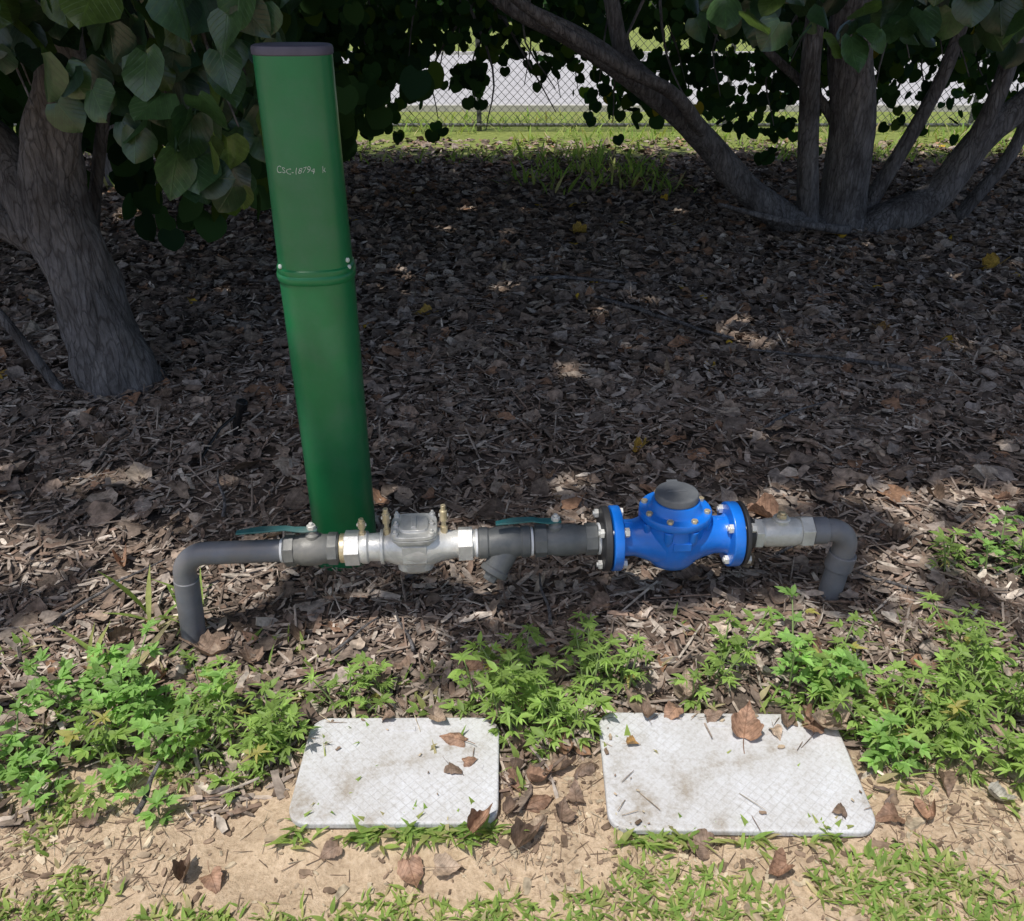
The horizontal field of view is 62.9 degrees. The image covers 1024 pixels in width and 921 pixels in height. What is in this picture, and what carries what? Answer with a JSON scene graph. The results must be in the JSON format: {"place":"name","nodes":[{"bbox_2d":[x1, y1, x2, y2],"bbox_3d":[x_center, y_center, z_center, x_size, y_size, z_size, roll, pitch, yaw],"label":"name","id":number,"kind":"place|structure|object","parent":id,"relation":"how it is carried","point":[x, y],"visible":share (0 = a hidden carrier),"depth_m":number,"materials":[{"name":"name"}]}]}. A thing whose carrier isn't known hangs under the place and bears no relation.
{"place":"outdoors","nodes":[
{"label":"outdoors","id":0,"kind":"place"},
{"bbox_2d":[0,21,1023,920],"bbox_3d":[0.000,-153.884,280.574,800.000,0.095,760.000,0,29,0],"label":"ground","id":1,"kind":"structure","parent":0,"point":[250,875],"depth_m":2.06,"materials":[{"name":"brown soil"}]},
{"bbox_2d":[0,696,43,780],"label":"weed plant","id":2,"kind":"object","parent":1,"relation":"on","point":[12,741],"visible":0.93,"depth_m":1.79,"materials":[{"name":"green plant"}]},
{"bbox_2d":[4,729,92,810],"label":"weed plant","id":3,"kind":"object","parent":1,"relation":"on","point":[27,790],"visible":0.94,"depth_m":1.75,"materials":[{"name":"green plant"}]},
{"bbox_2d":[16,642,143,721],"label":"weed plant","id":4,"kind":"object","parent":1,"relation":"on","point":[113,655],"visible":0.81,"depth_m":1.93,"materials":[{"name":"green plant"}]},
{"bbox_2d":[66,702,137,818],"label":"weed plant","id":5,"kind":"object","parent":1,"relation":"on","point":[111,736],"visible":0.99,"depth_m":1.79,"materials":[{"name":"green plant"}]},
{"bbox_2d":[79,618,165,731],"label":"weed plant","id":6,"kind":"object","parent":1,"relation":"on","point":[117,684],"visible":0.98,"depth_m":1.87,"materials":[{"name":"green plant"}]},
{"bbox_2d":[97,757,183,829],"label":"weed plant","id":7,"kind":"object","parent":1,"relation":"on","point":[117,768],"visible":1,"depth_m":1.71,"materials":[{"name":"green plant"}]},
{"bbox_2d":[128,667,231,770],"bbox_3d":[-0.734,0.562,1.833,0.233,0.180,0.243,0,29,0],"label":"weed plant","id":8,"kind":"object","parent":1,"relation":"on","point":[149,728],"visible":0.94,"depth_m":1.80,"materials":[{"name":"green plant"}]},
{"bbox_2d":[151,647,243,757],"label":"weed plant","id":9,"kind":"object","parent":1,"relation":"on","point":[230,696],"visible":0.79,"depth_m":1.85,"materials":[{"name":"green plant"}]},
{"bbox_2d":[149,745,253,806],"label":"weed plant","id":10,"kind":"object","parent":1,"relation":"on","point":[216,780],"visible":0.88,"depth_m":1.75,"materials":[{"name":"green plant"}]},
{"bbox_2d":[0,0,444,402],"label":"tree","id":11,"kind":"object","parent":1,"relation":"on","point":[148,79],"visible":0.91,"depth_m":3.02,"materials":[{"name":"green plant"}]},
{"bbox_2d":[197,398,250,464],"bbox_3d":[-1.044,-0.088,2.999,0.070,0.209,0.266,18,34,29],"label":"irrigation stake","id":12,"kind":"object","parent":1,"relation":"on","point":[241,406],"visible":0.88,"depth_m":3.03,"materials":[{"name":"black plastic"}]},
{"bbox_2d":[182,676,298,786],"bbox_3d":[-0.588,0.587,1.817,0.232,0.162,0.194,9,30,15],"label":"weed plant","id":13,"kind":"object","parent":1,"relation":"on","point":[220,728],"visible":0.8,"depth_m":1.81,"materials":[{"name":"green plant"}]},
{"bbox_2d":[90,0,401,185],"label":"tree","id":14,"kind":"object","parent":1,"relation":"on","point":[338,34],"visible":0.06,"depth_m":6.35,"materials":[{"name":"green plant"}]},
{"bbox_2d":[230,676,297,763],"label":"weed plant","id":15,"kind":"object","parent":1,"relation":"on","point":[250,737],"visible":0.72,"depth_m":1.79,"materials":[{"name":"green plant"}]},
{"bbox_2d":[248,702,313,774],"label":"weed plant","id":16,"kind":"object","parent":1,"relation":"on","point":[284,752],"visible":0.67,"depth_m":1.79,"materials":[{"name":"green plant"}]},
{"bbox_2d":[250,42,375,570],"bbox_3d":[-0.489,-0.259,2.212,0.193,1.508,0.193,-4,29,-7],"label":"marker post","id":17,"kind":"object","parent":1,"relation":"on","point":[300,127],"visible":0.94,"depth_m":2.02,"materials":[{"name":"green plastic"}]},
{"bbox_2d":[258,661,395,748],"bbox_3d":[-0.403,0.558,1.862,0.238,0.174,0.258,8,30,14],"label":"weed plant","id":18,"kind":"object","parent":1,"relation":"on","point":[359,699],"visible":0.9,"depth_m":1.91,"materials":[{"name":"green plant"}]},
{"bbox_2d":[347,651,396,703],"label":"weed plant","id":19,"kind":"object","parent":1,"relation":"on","point":[372,668],"visible":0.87,"depth_m":1.97,"materials":[{"name":"green plant"}]},
{"bbox_2d":[289,718,498,827],"bbox_3d":[-0.237,0.652,1.770,0.420,0.020,0.275,0,30,0],"label":"utility box lid","id":20,"kind":"object","parent":1,"relation":"on","point":[397,782],"visible":0.93,"depth_m":1.75,"materials":[{"name":"concrete"}]},
{"bbox_2d":[406,696,478,719],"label":"weed plant","id":21,"kind":"object","parent":1,"relation":"on","point":[461,706],"visible":0.62,"depth_m":1.91,"materials":[{"name":"green plant"}]},
{"bbox_2d":[446,633,535,710],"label":"weed plant","id":22,"kind":"object","parent":1,"relation":"on","point":[509,655],"visible":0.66,"depth_m":1.88,"materials":[{"name":"green plant"}]},
{"bbox_2d":[460,623,546,736],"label":"weed plant","id":23,"kind":"object","parent":1,"relation":"on","point":[499,692],"visible":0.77,"depth_m":1.85,"materials":[{"name":"green plant"}]},
{"bbox_2d":[0,221,1017,893],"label":"dry leaves","id":24,"kind":"object","parent":1,"relation":"on","point":[746,723],"visible":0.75,"depth_m":1.85,"materials":[{"name":"brown plant"}]},
{"bbox_2d":[0,136,1023,833],"bbox_3d":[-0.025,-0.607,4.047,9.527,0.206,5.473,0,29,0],"label":"wood chip mulch","id":25,"kind":"object","parent":1,"relation":"on","point":[1004,605],"visible":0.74,"depth_m":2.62,"materials":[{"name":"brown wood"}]},
{"bbox_2d":[60,275,926,815],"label":"fallen sticks","id":26,"kind":"object","parent":25,"relation":"on","point":[154,771],"visible":0.88,"depth_m":3.05,"materials":[{"name":"brown wood"}]},
{"bbox_2d":[0,107,1023,920],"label":"grass","id":27,"kind":"structure","parent":1,"relation":"on","point":[650,841],"depth_m":1.59,"materials":[{"name":"green plant"}]},
{"bbox_2d":[0,709,1023,920],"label":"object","id":28,"kind":"object","parent":1,"relation":"on","point":[913,823],"visible":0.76,"depth_m":1.63,"materials":[{"name":"soil"}]},
{"bbox_2d":[172,511,857,647],"bbox_3d":[0.018,0.323,2.174,1.770,0.392,0.081,-2,29,-3],"label":"water pipe","id":29,"kind":"object","parent":1,"relation":"on","point":[781,529],"visible":0.81,"depth_m":2.11,"materials":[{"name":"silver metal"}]},
{"bbox_2d":[236,522,339,566],"bbox_3d":[-0.547,0.205,2.066,0.238,0.119,0.082,-2,29,-3],"label":"ball valve","id":30,"kind":"object","parent":29,"relation":"attached to","point":[310,545],"visible":0.93,"depth_m":2.04,"materials":[{"name":"metal"}]},
{"bbox_2d":[338,504,475,573],"bbox_3d":[-0.258,0.192,2.080,0.337,0.183,0.114,-2,29,-3],"label":"backflow preventer","id":31,"kind":"object","parent":29,"relation":"attached to","point":[413,543],"visible":1,"depth_m":2.05,"materials":[{"name":"metal"}]},
{"bbox_2d":[477,525,531,583],"bbox_3d":[-0.018,0.235,2.106,0.133,0.134,0.111,-2,29,-3],"label":"strainer","id":32,"kind":"object","parent":29,"relation":"attached to","point":[501,549],"visible":1,"depth_m":2.07,"materials":[{"name":"grey metal"}]},
{"bbox_2d":[495,513,599,556],"bbox_3d":[0.088,0.185,2.103,0.259,0.119,0.082,-2,29,-3],"label":"ball valve","id":33,"kind":"object","parent":29,"relation":"attached to","point":[555,537],"visible":0.97,"depth_m":2.08,"materials":[{"name":"metal"}]},
{"bbox_2d":[592,479,756,570],"bbox_3d":[0.410,0.168,2.117,0.404,0.219,0.180,-2,29,-3],"label":"water meter","id":34,"kind":"object","parent":29,"relation":"attached to","point":[675,525],"visible":0.99,"depth_m":2.07,"materials":[{"name":"blue metal"}]},
{"bbox_2d":[14,1,1022,131],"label":"chain link fence","id":35,"kind":"object","parent":1,"relation":"on","point":[479,124],"visible":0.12,"depth_m":10.14,"materials":[{"name":"metal"}]},
{"bbox_2d":[483,633,622,761],"bbox_3d":[0.095,0.522,1.891,0.194,0.180,0.362,19,34,30],"label":"weed plant","id":36,"kind":"object","parent":1,"relation":"on","point":[545,661],"visible":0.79,"depth_m":1.84,"materials":[{"name":"green plant"}]},
{"bbox_2d":[521,682,615,749],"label":"weed plant","id":37,"kind":"object","parent":1,"relation":"on","point":[572,711],"visible":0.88,"depth_m":1.84,"materials":[{"name":"green plant"}]},
{"bbox_2d":[527,620,617,734],"bbox_3d":[0.158,0.508,1.912,0.158,0.168,0.320,14,32,24],"label":"weed plant","id":38,"kind":"object","parent":1,"relation":"on","point":[593,635],"visible":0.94,"depth_m":1.92,"materials":[{"name":"green plant"}]},
{"bbox_2d":[568,611,658,702],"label":"weed plant","id":39,"kind":"object","parent":1,"relation":"on","point":[623,659],"visible":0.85,"depth_m":1.95,"materials":[{"name":"green plant"}]},
{"bbox_2d":[338,0,919,20],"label":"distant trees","id":40,"kind":"object","parent":1,"relation":"on","point":[439,2],"depth_m":53.21,"materials":[{"name":"green plant"}]},
{"bbox_2d":[293,0,1023,234],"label":"tree","id":41,"kind":"object","parent":1,"relation":"on","point":[790,41],"visible":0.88,"depth_m":5.74,"materials":[{"name":"green plant"}]},
{"bbox_2d":[351,51,970,111],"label":"kerb","id":42,"kind":"structure","parent":1,"relation":"on","point":[498,108],"depth_m":11.99,"materials":[{"name":"concrete"}]},
{"bbox_2d":[669,629,775,711],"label":"weed plant","id":43,"kind":"object","parent":1,"relation":"on","point":[736,641],"visible":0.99,"depth_m":1.94,"materials":[{"name":"green plant"}]},
{"bbox_2d":[599,712,874,836],"bbox_3d":[0.457,0.653,1.768,0.530,0.020,0.305,0,30,1],"label":"utility box lid","id":44,"kind":"object","parent":1,"relation":"on","point":[692,773],"visible":0.82,"depth_m":1.74,"materials":[{"name":"concrete"}]},
{"bbox_2d":[704,606,776,668],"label":"weed plant","id":45,"kind":"object","parent":1,"relation":"on","point":[735,623],"visible":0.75,"depth_m":2.02,"materials":[{"name":"green plant"}]},
{"bbox_2d":[772,679,828,720],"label":"weed plant","id":46,"kind":"object","parent":1,"relation":"on","point":[785,700],"visible":0.75,"depth_m":1.91,"materials":[{"name":"green plant"}]},
{"bbox_2d":[769,584,874,701],"bbox_3d":[0.696,0.446,1.970,0.204,0.208,0.298,0,29,0],"label":"weed plant","id":47,"kind":"object","parent":1,"relation":"on","point":[846,657],"visible":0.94,"depth_m":1.91,"materials":[{"name":"green plant"}]},
{"bbox_2d":[796,610,868,703],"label":"weed plant","id":48,"kind":"object","parent":1,"relation":"on","point":[859,632],"visible":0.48,"depth_m":1.98,"materials":[{"name":"green plant"}]},
{"bbox_2d":[812,652,914,739],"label":"weed plant","id":49,"kind":"object","parent":1,"relation":"on","point":[844,692],"visible":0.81,"depth_m":1.87,"materials":[{"name":"green plant"}]},
{"bbox_2d":[845,659,942,761],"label":"weed plant","id":50,"kind":"object","parent":1,"relation":"on","point":[910,706],"visible":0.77,"depth_m":1.84,"materials":[{"name":"green plant"}]},
{"bbox_2d":[856,711,937,777],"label":"weed plant","id":51,"kind":"object","parent":1,"relation":"on","point":[884,750],"visible":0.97,"depth_m":1.76,"materials":[{"name":"green plant"}]},
{"bbox_2d":[896,685,1001,788],"bbox_3d":[0.916,0.601,1.786,0.207,0.145,0.200,0,29,0],"label":"weed plant","id":52,"kind":"object","parent":1,"relation":"on","point":[955,748],"visible":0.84,"depth_m":1.76,"materials":[{"name":"green plant"}]},
{"bbox_2d":[926,526,973,571],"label":"weed plant","id":53,"kind":"object","parent":1,"relation":"on","point":[942,537],"visible":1,"depth_m":2.34,"materials":[{"name":"green plant"}]},
{"bbox_2d":[918,616,1008,751],"bbox_3d":[0.992,0.514,1.848,0.155,0.235,0.332,19,34,31],"label":"weed plant","id":54,"kind":"object","parent":1,"relation":"on","point":[972,682],"visible":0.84,"depth_m":1.84,"materials":[{"name":"green plant"}]},
{"bbox_2d":[925,620,1006,703],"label":"weed plant","id":55,"kind":"object","parent":1,"relation":"on","point":[965,651],"visible":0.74,"depth_m":1.88,"materials":[{"name":"green plant"}]},
{"bbox_2d":[936,602,995,652],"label":"weed plant","id":56,"kind":"object","parent":1,"relation":"on","point":[965,619],"visible":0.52,"depth_m":2.08,"materials":[{"name":"green plant"}]},
{"bbox_2d":[917,591,1023,730],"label":"weed plant","id":57,"kind":"object","parent":1,"relation":"on","point":[1017,677],"visible":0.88,"depth_m":1.88,"materials":[{"name":"green plant"}]},
{"bbox_2d":[941,692,1023,800],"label":"weed plant","id":58,"kind":"object","parent":1,"relation":"on","point":[1006,767],"visible":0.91,"depth_m":1.75,"materials":[{"name":"green plant"}]},
{"bbox_2d":[968,505,1023,574],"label":"weed plant","id":59,"kind":"object","parent":1,"relation":"on","point":[996,550],"visible":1,"depth_m":2.34,"materials":[{"name":"green plant"}]},
{"bbox_2d":[1000,523,1023,569],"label":"weed plant","id":60,"kind":"object","parent":1,"relation":"on","point":[1013,543],"visible":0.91,"depth_m":2.30,"materials":[{"name":"green plant"}]},
{"bbox_2d":[342,55,1023,103],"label":"road","id":61,"kind":"structure","parent":0,"point":[508,89],"depth_m":15.09,"materials":[{"name":"grey asphalt"}]}
]}

